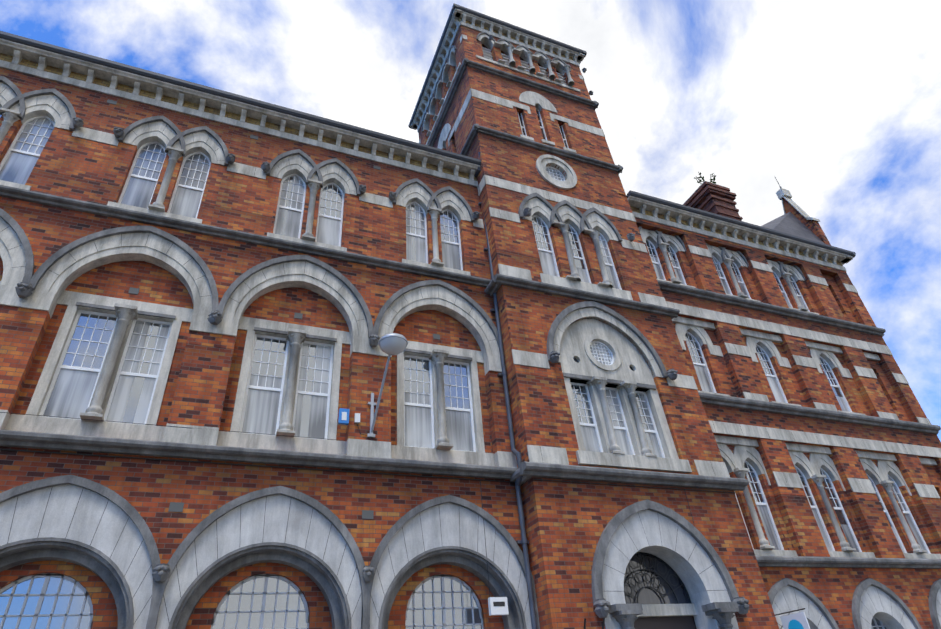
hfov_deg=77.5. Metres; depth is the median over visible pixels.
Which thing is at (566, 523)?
school brick walls
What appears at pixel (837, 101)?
sky
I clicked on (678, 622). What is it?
school entrance door
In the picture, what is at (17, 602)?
arched windows
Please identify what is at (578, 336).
school limestone dressings
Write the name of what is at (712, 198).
school chimney
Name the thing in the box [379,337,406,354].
street lamp bowl
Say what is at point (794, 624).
hanging sign disc
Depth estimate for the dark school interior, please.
15.83 m
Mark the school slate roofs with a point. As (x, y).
(789, 223)
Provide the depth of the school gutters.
16.95 m
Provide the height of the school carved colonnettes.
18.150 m
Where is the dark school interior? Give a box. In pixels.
[492,55,696,628]
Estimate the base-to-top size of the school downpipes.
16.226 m
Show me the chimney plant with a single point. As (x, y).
(704, 180)
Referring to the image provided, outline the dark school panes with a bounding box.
[482,45,689,603]
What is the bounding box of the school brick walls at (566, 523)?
[0,25,940,628]
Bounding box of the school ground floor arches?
[0,484,940,628]
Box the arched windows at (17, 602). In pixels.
[0,577,886,628]
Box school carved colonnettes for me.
[0,41,926,552]
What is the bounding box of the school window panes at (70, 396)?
[0,115,927,553]
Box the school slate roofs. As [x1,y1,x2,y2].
[619,193,824,243]
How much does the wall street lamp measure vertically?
1.780 m
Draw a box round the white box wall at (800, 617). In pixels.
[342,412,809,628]
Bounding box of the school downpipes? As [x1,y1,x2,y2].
[475,152,537,628]
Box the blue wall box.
[338,408,348,424]
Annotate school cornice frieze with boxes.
[0,18,842,265]
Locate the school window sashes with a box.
[0,47,930,553]
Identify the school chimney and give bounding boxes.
[683,181,742,220]
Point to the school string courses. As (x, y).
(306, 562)
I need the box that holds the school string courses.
[0,32,940,628]
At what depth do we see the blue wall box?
12.03 m
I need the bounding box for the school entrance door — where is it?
[634,616,695,628]
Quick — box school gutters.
[0,3,855,257]
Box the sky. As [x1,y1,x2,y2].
[0,0,940,441]
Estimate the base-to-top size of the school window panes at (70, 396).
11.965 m
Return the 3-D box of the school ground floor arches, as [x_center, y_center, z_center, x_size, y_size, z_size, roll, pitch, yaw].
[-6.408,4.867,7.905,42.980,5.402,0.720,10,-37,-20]
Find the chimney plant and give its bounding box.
[694,172,715,183]
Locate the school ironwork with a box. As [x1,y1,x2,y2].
[0,412,804,628]
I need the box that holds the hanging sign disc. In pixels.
[788,620,803,628]
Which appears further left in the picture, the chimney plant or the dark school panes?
the dark school panes
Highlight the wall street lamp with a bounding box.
[367,333,407,437]
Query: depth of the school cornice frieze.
16.36 m
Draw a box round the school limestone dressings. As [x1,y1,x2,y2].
[0,8,940,616]
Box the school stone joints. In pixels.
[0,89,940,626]
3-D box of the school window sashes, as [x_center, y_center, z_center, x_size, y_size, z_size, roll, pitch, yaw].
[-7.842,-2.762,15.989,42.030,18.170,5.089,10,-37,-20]
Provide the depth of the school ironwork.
12.33 m
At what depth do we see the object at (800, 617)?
12.09 m

